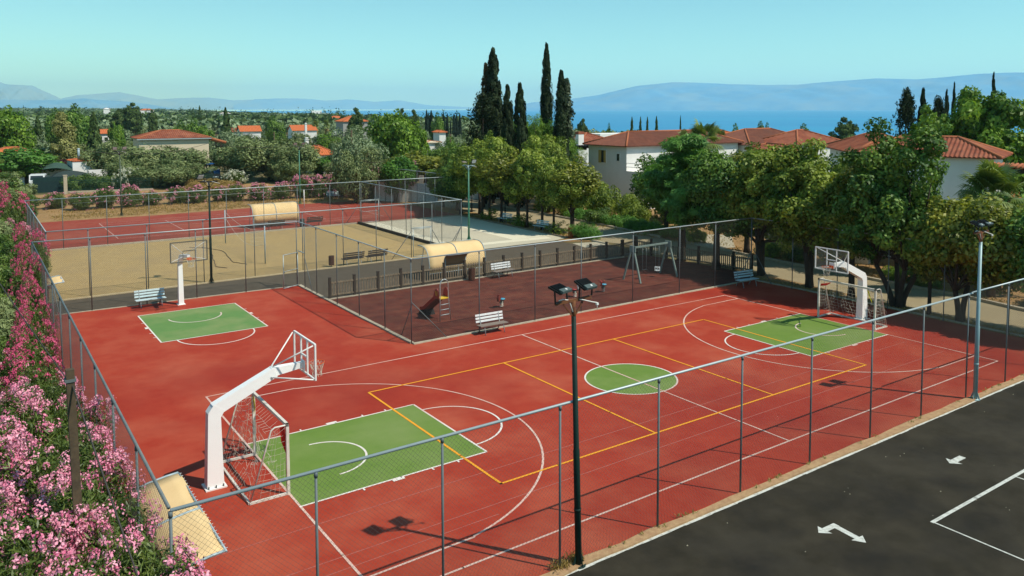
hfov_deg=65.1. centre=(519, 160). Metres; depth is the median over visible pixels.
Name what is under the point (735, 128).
leafy tree
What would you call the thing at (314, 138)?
overhead wire
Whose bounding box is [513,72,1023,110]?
mountain range
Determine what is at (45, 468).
oleander bush
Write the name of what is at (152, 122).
pine
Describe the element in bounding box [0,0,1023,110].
sky
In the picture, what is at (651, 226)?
hedge bush
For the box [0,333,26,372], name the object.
tall shrub
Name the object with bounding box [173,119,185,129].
leafy tree
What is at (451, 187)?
street tree
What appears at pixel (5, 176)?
tall shrub
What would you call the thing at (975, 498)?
road marking
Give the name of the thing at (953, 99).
cypress
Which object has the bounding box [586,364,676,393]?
painted circle
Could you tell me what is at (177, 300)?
kerb
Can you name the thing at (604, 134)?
house
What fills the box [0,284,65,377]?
overhead wire
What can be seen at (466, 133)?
shore woods
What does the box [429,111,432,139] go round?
cypress
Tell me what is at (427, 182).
chain link fence
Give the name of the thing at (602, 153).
window
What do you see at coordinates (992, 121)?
plane tree
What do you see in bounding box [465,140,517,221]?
street tree
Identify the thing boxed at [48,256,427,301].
kerb
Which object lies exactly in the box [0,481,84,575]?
oleander bush
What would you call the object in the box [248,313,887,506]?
court lines
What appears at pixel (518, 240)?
gravel strip
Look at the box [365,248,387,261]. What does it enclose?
park bench
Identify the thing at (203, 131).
leafy tree
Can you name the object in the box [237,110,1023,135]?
sea
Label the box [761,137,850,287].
tree
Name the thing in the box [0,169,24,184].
house
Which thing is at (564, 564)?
weeds
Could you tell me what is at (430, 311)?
playground slide
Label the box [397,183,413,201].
service building
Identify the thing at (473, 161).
floodlight pole
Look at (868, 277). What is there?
kerb
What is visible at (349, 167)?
olive tree
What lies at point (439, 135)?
house
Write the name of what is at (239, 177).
oleander bush
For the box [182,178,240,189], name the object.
dry bush
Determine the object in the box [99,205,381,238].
court lines
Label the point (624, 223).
hedge bush
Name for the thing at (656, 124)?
conifer
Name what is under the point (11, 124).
leafy tree
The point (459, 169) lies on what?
street tree
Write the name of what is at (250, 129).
house
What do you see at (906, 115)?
ragged conifer
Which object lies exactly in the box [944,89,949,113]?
cypress
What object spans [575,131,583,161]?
chimney
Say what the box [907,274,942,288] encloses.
shrub
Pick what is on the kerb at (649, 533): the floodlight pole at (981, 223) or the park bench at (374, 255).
the floodlight pole at (981, 223)
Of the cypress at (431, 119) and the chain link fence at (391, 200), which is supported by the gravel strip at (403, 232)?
the chain link fence at (391, 200)
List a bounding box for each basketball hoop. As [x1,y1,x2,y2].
[170,239,207,304]
[201,330,324,491]
[815,246,869,319]
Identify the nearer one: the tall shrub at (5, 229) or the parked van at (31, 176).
the tall shrub at (5, 229)
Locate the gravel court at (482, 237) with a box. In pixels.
[373,215,563,248]
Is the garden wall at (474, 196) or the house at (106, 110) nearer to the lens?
the garden wall at (474, 196)
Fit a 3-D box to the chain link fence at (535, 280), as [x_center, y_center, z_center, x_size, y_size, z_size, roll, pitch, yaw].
[4.791,5.925,42.804,23.373,3.920,0.070,-3,5,-35]
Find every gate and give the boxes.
[283,252,297,288]
[361,200,378,221]
[413,227,430,256]
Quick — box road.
[427,198,1023,332]
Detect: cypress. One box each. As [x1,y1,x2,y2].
[425,110,428,131]
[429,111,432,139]
[446,113,448,138]
[451,114,455,139]
[455,113,458,136]
[458,114,461,139]
[478,62,487,203]
[482,47,503,203]
[499,84,514,205]
[511,82,528,207]
[539,42,554,136]
[552,69,571,159]
[564,78,577,159]
[916,87,925,123]
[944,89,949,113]
[951,81,955,113]
[991,72,995,97]
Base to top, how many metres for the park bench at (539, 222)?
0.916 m
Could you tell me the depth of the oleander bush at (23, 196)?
61.03 m
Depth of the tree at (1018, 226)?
36.92 m
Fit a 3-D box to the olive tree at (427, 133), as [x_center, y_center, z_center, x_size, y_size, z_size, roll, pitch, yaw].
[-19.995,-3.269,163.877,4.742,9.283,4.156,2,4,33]
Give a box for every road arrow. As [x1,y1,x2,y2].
[818,523,865,542]
[946,456,964,463]
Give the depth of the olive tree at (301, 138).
230.09 m
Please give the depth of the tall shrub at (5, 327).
27.23 m
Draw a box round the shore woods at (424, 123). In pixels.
[365,113,513,130]
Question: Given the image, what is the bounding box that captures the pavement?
[573,242,604,246]
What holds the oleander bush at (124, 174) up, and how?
on the ground at (253, 179)
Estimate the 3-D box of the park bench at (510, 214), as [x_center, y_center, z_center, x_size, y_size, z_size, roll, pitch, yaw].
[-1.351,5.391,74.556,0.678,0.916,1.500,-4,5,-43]
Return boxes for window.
[598,149,606,162]
[616,153,619,161]
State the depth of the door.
91.41 m
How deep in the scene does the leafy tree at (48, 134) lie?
179.75 m
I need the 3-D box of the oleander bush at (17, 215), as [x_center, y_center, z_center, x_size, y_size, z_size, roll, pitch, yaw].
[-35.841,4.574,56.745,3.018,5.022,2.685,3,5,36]
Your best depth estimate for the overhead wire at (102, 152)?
82.64 m
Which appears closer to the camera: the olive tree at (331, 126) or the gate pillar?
the gate pillar
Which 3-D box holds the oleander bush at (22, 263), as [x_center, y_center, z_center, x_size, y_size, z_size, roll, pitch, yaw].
[-23.835,6.080,38.540,1.973,4.321,1.756,-1,4,-19]
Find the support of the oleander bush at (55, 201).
on the dry verge at (48, 218)
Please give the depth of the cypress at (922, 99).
74.79 m
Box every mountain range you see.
[0,82,62,99]
[0,98,179,109]
[61,92,249,109]
[234,98,475,109]
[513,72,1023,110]
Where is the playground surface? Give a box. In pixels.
[332,255,754,341]
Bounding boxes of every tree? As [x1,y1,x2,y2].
[0,104,36,148]
[0,147,63,184]
[31,144,59,154]
[34,135,49,147]
[44,107,58,144]
[66,103,94,151]
[77,138,136,169]
[78,143,86,152]
[100,124,109,128]
[100,155,150,186]
[107,122,125,147]
[108,143,211,171]
[122,129,134,137]
[128,158,203,187]
[134,126,147,134]
[149,161,218,183]
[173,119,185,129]
[185,117,203,132]
[197,125,214,137]
[198,134,267,177]
[209,128,252,167]
[224,135,322,180]
[261,133,266,143]
[263,115,286,142]
[265,152,316,181]
[284,123,295,131]
[287,131,311,145]
[310,133,326,144]
[311,155,334,178]
[312,121,318,134]
[315,132,341,149]
[320,124,334,131]
[322,144,383,202]
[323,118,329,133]
[326,125,370,146]
[329,137,358,161]
[330,130,389,166]
[364,108,421,159]
[377,154,418,201]
[383,150,442,181]
[411,120,430,156]
[418,121,430,139]
[426,168,444,206]
[428,136,454,157]
[429,112,444,139]
[430,142,473,213]
[434,134,468,149]
[435,142,472,210]
[446,138,494,218]
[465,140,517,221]
[467,134,487,213]
[470,130,514,216]
[472,147,560,223]
[501,142,548,227]
[512,140,557,229]
[513,112,586,165]
[522,150,569,231]
[526,129,572,163]
[543,155,602,226]
[544,161,596,225]
[629,151,695,234]
[640,133,723,260]
[675,147,762,269]
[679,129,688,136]
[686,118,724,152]
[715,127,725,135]
[717,141,801,275]
[724,147,772,252]
[732,123,738,130]
[757,121,764,127]
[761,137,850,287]
[800,123,809,130]
[823,152,932,261]
[823,164,875,297]
[828,117,955,307]
[892,217,951,314]
[901,192,1023,321]
[909,85,1023,196]
[951,158,1023,297]
[957,186,1023,291]
[994,208,1023,292]
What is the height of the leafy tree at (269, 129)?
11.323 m
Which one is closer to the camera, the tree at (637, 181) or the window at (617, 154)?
the tree at (637, 181)
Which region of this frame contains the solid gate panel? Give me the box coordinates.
[33,176,63,191]
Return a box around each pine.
[109,108,124,130]
[119,102,143,135]
[147,109,157,131]
[346,107,364,133]
[399,108,405,118]
[409,109,419,126]
[577,119,589,132]
[828,117,859,138]
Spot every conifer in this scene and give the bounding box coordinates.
[34,116,43,144]
[86,111,102,149]
[219,107,231,135]
[463,91,500,206]
[630,117,632,130]
[639,117,641,130]
[655,116,657,129]
[890,87,918,135]
[932,95,947,120]
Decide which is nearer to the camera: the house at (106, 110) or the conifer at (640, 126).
the conifer at (640, 126)
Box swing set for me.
[622,240,677,283]
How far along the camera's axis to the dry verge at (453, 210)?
81.26 m
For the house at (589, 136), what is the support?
on the ground at (253, 179)
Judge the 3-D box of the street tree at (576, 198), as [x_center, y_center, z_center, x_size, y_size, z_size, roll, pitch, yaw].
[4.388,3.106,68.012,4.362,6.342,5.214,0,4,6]
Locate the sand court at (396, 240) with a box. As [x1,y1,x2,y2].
[49,224,427,298]
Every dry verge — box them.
[34,182,369,222]
[402,202,573,237]
[466,197,1023,306]
[559,236,588,241]
[755,275,1023,336]
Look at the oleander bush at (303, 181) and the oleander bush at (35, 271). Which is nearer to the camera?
the oleander bush at (35, 271)
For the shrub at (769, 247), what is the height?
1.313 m
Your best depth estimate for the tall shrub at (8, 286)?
35.81 m
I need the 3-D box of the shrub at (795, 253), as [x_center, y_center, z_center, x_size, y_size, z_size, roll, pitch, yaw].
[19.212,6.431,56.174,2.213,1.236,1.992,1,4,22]
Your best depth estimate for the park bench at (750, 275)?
47.98 m
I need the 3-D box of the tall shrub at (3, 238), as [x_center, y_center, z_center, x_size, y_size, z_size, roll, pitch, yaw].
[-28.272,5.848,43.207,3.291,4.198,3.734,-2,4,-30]
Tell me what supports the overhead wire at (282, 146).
attached to the utility pole
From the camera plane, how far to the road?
51.32 m
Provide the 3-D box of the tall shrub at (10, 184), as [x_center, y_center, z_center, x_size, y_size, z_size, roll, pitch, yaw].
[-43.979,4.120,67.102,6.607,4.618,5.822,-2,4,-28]
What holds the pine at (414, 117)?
on the ground at (253, 179)
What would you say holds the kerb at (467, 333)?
on the playground surface
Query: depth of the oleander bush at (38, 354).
25.47 m
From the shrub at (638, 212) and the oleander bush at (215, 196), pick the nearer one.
the shrub at (638, 212)
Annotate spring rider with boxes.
[497,295,504,306]
[572,285,578,296]
[598,280,606,291]
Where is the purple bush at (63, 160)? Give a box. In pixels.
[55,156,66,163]
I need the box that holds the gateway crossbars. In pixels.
[411,202,431,228]
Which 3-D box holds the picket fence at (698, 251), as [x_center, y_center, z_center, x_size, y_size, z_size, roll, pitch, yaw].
[11.793,6.452,55.287,0.160,1.222,9.817,-3,5,-41]
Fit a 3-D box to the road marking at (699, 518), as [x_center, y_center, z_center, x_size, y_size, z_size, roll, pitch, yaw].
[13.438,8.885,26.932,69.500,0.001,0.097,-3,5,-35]
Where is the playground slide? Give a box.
[419,279,450,321]
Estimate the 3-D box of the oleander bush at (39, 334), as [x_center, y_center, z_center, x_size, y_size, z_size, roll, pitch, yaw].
[-16.802,6.936,27.814,1.652,3.971,1.857,-3,5,-39]
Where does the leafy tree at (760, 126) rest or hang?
on the ground at (253, 179)
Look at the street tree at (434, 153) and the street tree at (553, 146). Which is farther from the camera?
the street tree at (434, 153)
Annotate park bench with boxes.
[134,288,166,308]
[268,219,284,229]
[306,216,322,225]
[326,191,337,197]
[342,251,364,264]
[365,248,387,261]
[475,311,507,335]
[491,261,514,278]
[497,213,511,222]
[533,220,548,230]
[734,270,758,287]
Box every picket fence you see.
[328,240,622,298]
[622,236,635,255]
[635,236,753,271]
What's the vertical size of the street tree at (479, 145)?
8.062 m
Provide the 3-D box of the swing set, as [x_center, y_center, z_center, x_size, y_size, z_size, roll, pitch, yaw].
[8.226,6.302,50.205,3.377,2.214,1.573,-3,5,-37]
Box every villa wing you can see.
[726,128,784,152]
[825,132,893,167]
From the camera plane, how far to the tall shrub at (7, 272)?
33.01 m
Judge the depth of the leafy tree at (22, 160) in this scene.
111.69 m
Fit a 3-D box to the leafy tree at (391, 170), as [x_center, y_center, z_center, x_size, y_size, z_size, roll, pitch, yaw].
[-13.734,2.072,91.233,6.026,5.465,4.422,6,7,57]
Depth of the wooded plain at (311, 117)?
570.95 m
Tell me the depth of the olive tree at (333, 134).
150.88 m
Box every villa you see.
[575,129,743,208]
[850,135,1012,264]
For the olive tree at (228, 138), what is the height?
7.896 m
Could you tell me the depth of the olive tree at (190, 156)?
112.97 m
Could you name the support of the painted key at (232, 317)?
on the court surface at (159, 390)
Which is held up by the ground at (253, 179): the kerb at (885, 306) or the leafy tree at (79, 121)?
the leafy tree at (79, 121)
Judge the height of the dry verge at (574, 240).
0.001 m
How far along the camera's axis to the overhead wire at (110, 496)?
13.19 m
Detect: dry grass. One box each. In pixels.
[429,207,573,237]
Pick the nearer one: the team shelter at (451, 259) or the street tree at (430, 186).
the team shelter at (451, 259)
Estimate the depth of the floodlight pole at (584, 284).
18.42 m
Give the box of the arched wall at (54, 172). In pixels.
[33,165,68,176]
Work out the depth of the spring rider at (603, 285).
46.34 m
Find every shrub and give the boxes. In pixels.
[0,159,25,189]
[0,171,37,195]
[0,173,41,206]
[0,182,38,219]
[0,189,29,222]
[0,220,19,255]
[0,233,15,283]
[0,241,19,282]
[0,254,17,298]
[0,266,22,301]
[0,297,29,361]
[0,317,15,359]
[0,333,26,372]
[59,173,95,190]
[79,173,113,189]
[104,175,123,189]
[532,200,555,212]
[551,205,578,215]
[582,181,622,214]
[583,207,611,223]
[611,192,651,216]
[617,201,651,220]
[652,207,688,221]
[686,228,706,241]
[753,242,782,257]
[778,246,808,261]
[882,265,915,281]
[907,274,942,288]
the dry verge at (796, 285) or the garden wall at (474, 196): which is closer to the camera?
the dry verge at (796, 285)
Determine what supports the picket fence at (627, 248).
on the path
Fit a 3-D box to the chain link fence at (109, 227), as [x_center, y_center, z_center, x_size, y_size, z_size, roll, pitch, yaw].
[-16.864,5.445,50.677,22.406,3.922,0.237,-3,5,-35]
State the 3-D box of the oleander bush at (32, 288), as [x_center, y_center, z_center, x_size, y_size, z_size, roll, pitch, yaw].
[-19.903,6.499,32.857,1.973,4.204,1.756,-3,4,-34]
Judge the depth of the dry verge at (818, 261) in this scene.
55.19 m
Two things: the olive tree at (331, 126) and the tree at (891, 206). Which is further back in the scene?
the olive tree at (331, 126)
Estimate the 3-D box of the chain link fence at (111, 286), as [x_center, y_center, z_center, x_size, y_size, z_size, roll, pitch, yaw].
[-18.978,5.845,44.431,13.555,3.910,0.070,-2,4,-32]
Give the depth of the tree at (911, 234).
41.01 m
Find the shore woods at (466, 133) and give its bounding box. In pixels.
[449,128,638,140]
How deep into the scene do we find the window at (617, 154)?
87.00 m
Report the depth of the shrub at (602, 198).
78.53 m
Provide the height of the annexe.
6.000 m
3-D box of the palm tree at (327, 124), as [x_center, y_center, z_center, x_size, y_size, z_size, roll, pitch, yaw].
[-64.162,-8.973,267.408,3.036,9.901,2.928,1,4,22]
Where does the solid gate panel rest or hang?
on the ground at (253, 179)
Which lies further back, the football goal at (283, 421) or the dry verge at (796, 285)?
the dry verge at (796, 285)
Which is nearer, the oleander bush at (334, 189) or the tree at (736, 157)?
the tree at (736, 157)
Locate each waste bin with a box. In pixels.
[329,255,333,265]
[468,267,474,279]
[568,227,572,237]
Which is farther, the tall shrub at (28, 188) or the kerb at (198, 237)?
the tall shrub at (28, 188)
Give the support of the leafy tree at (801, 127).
on the ground at (253, 179)
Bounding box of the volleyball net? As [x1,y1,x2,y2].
[224,210,265,262]
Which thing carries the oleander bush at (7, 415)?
on the ground at (253, 179)
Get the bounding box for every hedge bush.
[563,208,584,216]
[574,209,590,219]
[599,214,629,225]
[614,215,641,228]
[625,218,656,230]
[639,220,670,235]
[656,224,689,239]
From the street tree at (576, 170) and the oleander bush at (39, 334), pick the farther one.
the street tree at (576, 170)
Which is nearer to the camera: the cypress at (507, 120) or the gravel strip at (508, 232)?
the gravel strip at (508, 232)
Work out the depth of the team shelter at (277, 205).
72.38 m
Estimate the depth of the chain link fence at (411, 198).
77.16 m
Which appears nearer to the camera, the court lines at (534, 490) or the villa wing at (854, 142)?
the court lines at (534, 490)
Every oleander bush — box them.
[0,181,34,232]
[0,190,32,228]
[0,342,77,410]
[0,350,36,388]
[0,381,62,522]
[0,383,8,407]
[0,385,118,475]
[0,421,146,528]
[0,430,30,515]
[0,445,162,574]
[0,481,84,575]
[0,529,139,575]
[1,371,112,444]
[2,217,33,240]
[3,322,64,395]
[7,269,59,342]
[8,252,52,320]
[10,228,51,290]
[10,242,49,293]
[11,223,42,259]
[11,305,59,384]
[12,286,59,362]
[34,502,210,575]
[39,191,68,209]
[66,191,98,210]
[90,186,119,208]
[111,166,141,187]
[116,184,146,206]
[141,189,163,205]
[160,185,189,204]
[184,184,207,202]
[207,186,228,201]
[220,168,248,184]
[227,181,249,201]
[247,182,270,200]
[269,181,290,199]
[288,174,312,197]
[309,174,331,197]
[325,173,343,196]
[363,165,384,198]
[409,161,418,186]
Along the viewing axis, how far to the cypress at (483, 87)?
88.35 m
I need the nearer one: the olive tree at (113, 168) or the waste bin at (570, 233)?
the waste bin at (570, 233)
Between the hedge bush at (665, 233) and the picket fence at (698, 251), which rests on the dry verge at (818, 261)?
the hedge bush at (665, 233)
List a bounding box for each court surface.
[31,201,453,248]
[51,280,1023,575]
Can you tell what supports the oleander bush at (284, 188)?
on the dry verge at (48, 218)
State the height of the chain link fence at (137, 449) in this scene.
3.912 m
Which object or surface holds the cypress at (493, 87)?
on the ground at (253, 179)
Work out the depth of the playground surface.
46.09 m
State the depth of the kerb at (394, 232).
67.76 m
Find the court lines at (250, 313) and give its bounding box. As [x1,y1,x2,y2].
[138,303,267,344]
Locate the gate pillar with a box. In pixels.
[63,175,67,193]
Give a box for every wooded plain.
[0,105,476,132]
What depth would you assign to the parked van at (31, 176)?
105.01 m
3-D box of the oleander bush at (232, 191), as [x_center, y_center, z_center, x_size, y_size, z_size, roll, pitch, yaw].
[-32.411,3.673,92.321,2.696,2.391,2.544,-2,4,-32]
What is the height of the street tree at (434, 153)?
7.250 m
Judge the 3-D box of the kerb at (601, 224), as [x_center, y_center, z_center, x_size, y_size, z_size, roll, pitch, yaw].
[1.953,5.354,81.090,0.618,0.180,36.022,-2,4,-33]
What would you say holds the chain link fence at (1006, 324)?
on the court surface at (159, 390)
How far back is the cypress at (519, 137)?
83.53 m
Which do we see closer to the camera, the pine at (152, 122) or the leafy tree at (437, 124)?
the leafy tree at (437, 124)
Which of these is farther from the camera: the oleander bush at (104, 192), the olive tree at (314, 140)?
the olive tree at (314, 140)
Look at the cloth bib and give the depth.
22.05 m
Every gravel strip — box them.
[368,222,443,242]
[427,216,548,239]
[483,236,549,244]
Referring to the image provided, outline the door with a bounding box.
[407,189,411,201]
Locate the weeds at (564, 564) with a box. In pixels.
[547,550,583,570]
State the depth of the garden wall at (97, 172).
112.71 m
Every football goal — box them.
[223,392,289,504]
[817,278,886,330]
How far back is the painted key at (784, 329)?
37.88 m
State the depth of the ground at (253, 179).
107.55 m
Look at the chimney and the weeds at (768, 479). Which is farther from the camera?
the chimney
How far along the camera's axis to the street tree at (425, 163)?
94.21 m
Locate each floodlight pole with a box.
[112,146,126,215]
[196,174,220,282]
[293,142,305,203]
[462,159,476,239]
[548,278,598,568]
[969,219,993,400]
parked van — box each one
[29,173,46,183]
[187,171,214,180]
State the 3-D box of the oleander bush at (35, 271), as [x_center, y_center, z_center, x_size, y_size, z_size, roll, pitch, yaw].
[-21.883,6.248,35.898,1.756,4.321,1.973,-3,5,-37]
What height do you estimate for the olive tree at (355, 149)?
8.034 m
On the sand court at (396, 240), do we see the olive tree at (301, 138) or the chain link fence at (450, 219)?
the chain link fence at (450, 219)
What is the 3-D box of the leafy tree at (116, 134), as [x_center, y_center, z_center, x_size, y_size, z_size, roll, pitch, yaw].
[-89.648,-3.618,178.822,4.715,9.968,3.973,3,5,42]
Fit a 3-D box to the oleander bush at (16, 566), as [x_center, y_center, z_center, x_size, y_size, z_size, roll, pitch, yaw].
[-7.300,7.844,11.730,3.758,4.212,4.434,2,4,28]
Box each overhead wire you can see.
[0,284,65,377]
[15,133,207,153]
[72,385,138,575]
[208,134,347,147]
[275,128,350,138]
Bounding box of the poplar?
[49,111,80,159]
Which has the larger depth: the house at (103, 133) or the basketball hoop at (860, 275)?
the house at (103, 133)
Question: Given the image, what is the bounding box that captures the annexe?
[66,148,99,175]
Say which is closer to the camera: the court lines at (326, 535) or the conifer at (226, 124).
the court lines at (326, 535)
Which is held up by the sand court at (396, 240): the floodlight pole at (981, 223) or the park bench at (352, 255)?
the park bench at (352, 255)
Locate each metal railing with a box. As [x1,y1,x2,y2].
[33,177,62,193]
[68,176,152,192]
[154,167,324,188]
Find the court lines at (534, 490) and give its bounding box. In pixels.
[209,342,942,575]
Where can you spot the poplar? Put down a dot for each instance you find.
(61, 127)
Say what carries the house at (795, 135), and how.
on the ground at (253, 179)
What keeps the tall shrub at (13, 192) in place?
on the ground at (253, 179)
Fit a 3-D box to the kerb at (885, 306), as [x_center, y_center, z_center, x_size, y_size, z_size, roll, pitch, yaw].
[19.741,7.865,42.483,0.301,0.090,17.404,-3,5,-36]
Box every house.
[0,146,42,153]
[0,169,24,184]
[100,129,108,142]
[103,108,109,113]
[130,129,225,159]
[140,109,153,113]
[236,125,261,139]
[287,125,317,141]
[306,145,333,172]
[335,115,368,140]
[426,140,441,150]
[431,130,447,146]
[572,132,602,164]
[592,133,617,136]
[745,142,797,151]
[763,129,840,171]
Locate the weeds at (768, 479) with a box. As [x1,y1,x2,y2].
[608,372,1023,547]
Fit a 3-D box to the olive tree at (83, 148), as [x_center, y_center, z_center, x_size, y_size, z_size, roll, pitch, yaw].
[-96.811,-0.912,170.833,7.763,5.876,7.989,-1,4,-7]
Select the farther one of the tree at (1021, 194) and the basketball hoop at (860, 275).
the tree at (1021, 194)
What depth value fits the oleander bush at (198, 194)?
90.18 m
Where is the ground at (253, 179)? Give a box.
[32,132,1021,337]
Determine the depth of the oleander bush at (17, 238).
45.32 m
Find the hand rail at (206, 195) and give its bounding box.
[72,188,326,203]
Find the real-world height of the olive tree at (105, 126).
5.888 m
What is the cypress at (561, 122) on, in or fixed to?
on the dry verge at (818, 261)
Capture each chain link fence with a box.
[24,200,48,298]
[25,181,360,247]
[31,242,170,564]
[33,221,297,309]
[46,203,411,299]
[168,292,973,575]
[303,223,446,343]
[360,181,459,241]
[375,166,440,208]
[379,176,459,219]
[412,217,752,341]
[431,199,461,243]
[750,218,1023,334]
[969,278,1023,393]
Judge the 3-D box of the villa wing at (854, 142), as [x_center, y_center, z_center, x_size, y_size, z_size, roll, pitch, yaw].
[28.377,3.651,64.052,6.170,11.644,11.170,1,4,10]
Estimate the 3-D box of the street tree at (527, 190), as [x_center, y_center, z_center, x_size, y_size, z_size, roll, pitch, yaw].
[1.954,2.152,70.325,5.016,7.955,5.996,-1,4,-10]
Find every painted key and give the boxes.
[139,303,265,341]
[248,405,484,505]
[726,314,886,355]
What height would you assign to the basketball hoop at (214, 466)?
3.832 m
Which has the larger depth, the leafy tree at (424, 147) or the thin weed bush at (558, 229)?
the leafy tree at (424, 147)
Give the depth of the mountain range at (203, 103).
17333.53 m
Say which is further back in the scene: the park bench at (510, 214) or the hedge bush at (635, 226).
the park bench at (510, 214)
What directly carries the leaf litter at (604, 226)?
on the dry verge at (818, 261)
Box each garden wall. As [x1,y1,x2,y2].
[89,169,105,176]
[374,181,393,201]
[414,183,434,201]
[467,191,498,199]
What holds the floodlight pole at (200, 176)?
on the sand court at (396, 240)
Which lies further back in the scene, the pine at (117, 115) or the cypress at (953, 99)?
the pine at (117, 115)
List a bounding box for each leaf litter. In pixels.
[595,218,1022,304]
[759,277,1022,336]
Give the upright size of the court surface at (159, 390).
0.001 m
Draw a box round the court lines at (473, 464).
[368,319,865,483]
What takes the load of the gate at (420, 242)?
hanging from the gateway crossbars
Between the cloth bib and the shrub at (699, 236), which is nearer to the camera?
the cloth bib
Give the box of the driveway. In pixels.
[686,234,734,247]
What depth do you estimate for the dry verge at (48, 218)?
86.69 m
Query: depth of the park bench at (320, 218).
72.47 m
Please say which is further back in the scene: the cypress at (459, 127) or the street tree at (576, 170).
the cypress at (459, 127)
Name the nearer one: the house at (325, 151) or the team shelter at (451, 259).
the team shelter at (451, 259)
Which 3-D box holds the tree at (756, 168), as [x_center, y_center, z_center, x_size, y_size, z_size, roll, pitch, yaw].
[15.694,3.099,51.189,6.895,8.553,5.928,1,4,9]
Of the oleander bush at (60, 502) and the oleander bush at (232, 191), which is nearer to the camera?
the oleander bush at (60, 502)
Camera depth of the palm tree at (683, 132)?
92.59 m
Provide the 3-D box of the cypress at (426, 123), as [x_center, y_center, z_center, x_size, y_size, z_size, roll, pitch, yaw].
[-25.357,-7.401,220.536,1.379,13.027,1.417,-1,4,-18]
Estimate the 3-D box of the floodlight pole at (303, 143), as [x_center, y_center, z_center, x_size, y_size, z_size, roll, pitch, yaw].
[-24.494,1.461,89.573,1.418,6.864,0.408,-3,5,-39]
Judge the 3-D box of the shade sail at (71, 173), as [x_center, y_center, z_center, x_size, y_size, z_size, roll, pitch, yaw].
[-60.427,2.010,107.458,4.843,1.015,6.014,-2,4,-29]
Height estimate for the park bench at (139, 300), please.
0.916 m
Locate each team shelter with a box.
[47,275,63,316]
[130,472,227,573]
[247,201,299,228]
[418,239,485,275]
[444,253,468,272]
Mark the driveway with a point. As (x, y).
(726, 239)
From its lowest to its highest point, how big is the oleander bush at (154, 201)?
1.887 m
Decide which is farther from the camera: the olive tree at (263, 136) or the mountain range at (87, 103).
the mountain range at (87, 103)
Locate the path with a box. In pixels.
[50,241,633,313]
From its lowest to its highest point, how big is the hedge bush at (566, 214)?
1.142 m
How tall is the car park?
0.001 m
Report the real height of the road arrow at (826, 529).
0.001 m
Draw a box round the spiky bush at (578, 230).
[567,221,601,240]
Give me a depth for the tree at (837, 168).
54.69 m
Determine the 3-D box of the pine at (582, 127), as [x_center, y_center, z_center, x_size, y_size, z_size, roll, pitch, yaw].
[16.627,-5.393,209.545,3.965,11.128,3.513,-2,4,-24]
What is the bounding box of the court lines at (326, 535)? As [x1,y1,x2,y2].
[206,295,996,575]
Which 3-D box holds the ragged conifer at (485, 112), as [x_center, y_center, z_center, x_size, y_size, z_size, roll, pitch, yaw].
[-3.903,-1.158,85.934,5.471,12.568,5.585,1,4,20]
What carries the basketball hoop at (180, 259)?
on the court surface at (159, 390)
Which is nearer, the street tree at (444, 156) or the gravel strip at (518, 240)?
the gravel strip at (518, 240)
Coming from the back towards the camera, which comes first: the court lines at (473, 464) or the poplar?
the poplar
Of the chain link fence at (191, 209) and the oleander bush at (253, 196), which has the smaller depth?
the chain link fence at (191, 209)
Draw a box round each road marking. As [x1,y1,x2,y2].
[566,380,1023,575]
[930,469,1023,559]
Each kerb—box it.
[47,222,355,250]
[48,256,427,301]
[54,286,289,315]
[298,284,412,343]
[330,256,623,298]
[358,221,434,243]
[367,215,454,222]
[412,280,751,344]
[459,214,566,238]
[465,199,661,237]
[540,374,1023,575]
[701,244,1023,311]
[756,280,1023,336]
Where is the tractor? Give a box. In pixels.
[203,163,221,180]
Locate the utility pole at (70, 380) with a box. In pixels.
[64,368,82,553]
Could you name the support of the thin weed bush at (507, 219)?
on the dry verge at (453, 210)
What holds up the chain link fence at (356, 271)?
on the court surface at (159, 390)
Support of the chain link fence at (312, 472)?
on the court surface at (159, 390)
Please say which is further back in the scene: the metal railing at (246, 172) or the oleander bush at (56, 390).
the metal railing at (246, 172)
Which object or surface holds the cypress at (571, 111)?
on the ground at (253, 179)
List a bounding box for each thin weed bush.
[480,208,497,219]
[505,213,531,226]
[513,214,540,226]
[543,220,569,234]
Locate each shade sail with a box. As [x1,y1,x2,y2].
[42,162,72,170]
[51,171,85,177]
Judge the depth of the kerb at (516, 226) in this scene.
71.46 m
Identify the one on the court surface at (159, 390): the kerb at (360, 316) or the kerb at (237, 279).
the kerb at (360, 316)
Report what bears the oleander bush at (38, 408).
on the ground at (253, 179)
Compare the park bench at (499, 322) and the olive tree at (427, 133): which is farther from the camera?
the olive tree at (427, 133)
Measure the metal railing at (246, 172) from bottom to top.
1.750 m
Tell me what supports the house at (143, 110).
on the ground at (253, 179)
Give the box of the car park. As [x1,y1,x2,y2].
[567,381,1023,575]
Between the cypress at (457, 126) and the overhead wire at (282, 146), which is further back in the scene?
the cypress at (457, 126)
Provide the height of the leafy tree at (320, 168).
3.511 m
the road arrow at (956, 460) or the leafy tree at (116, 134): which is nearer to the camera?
the road arrow at (956, 460)
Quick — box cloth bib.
[280,427,285,451]

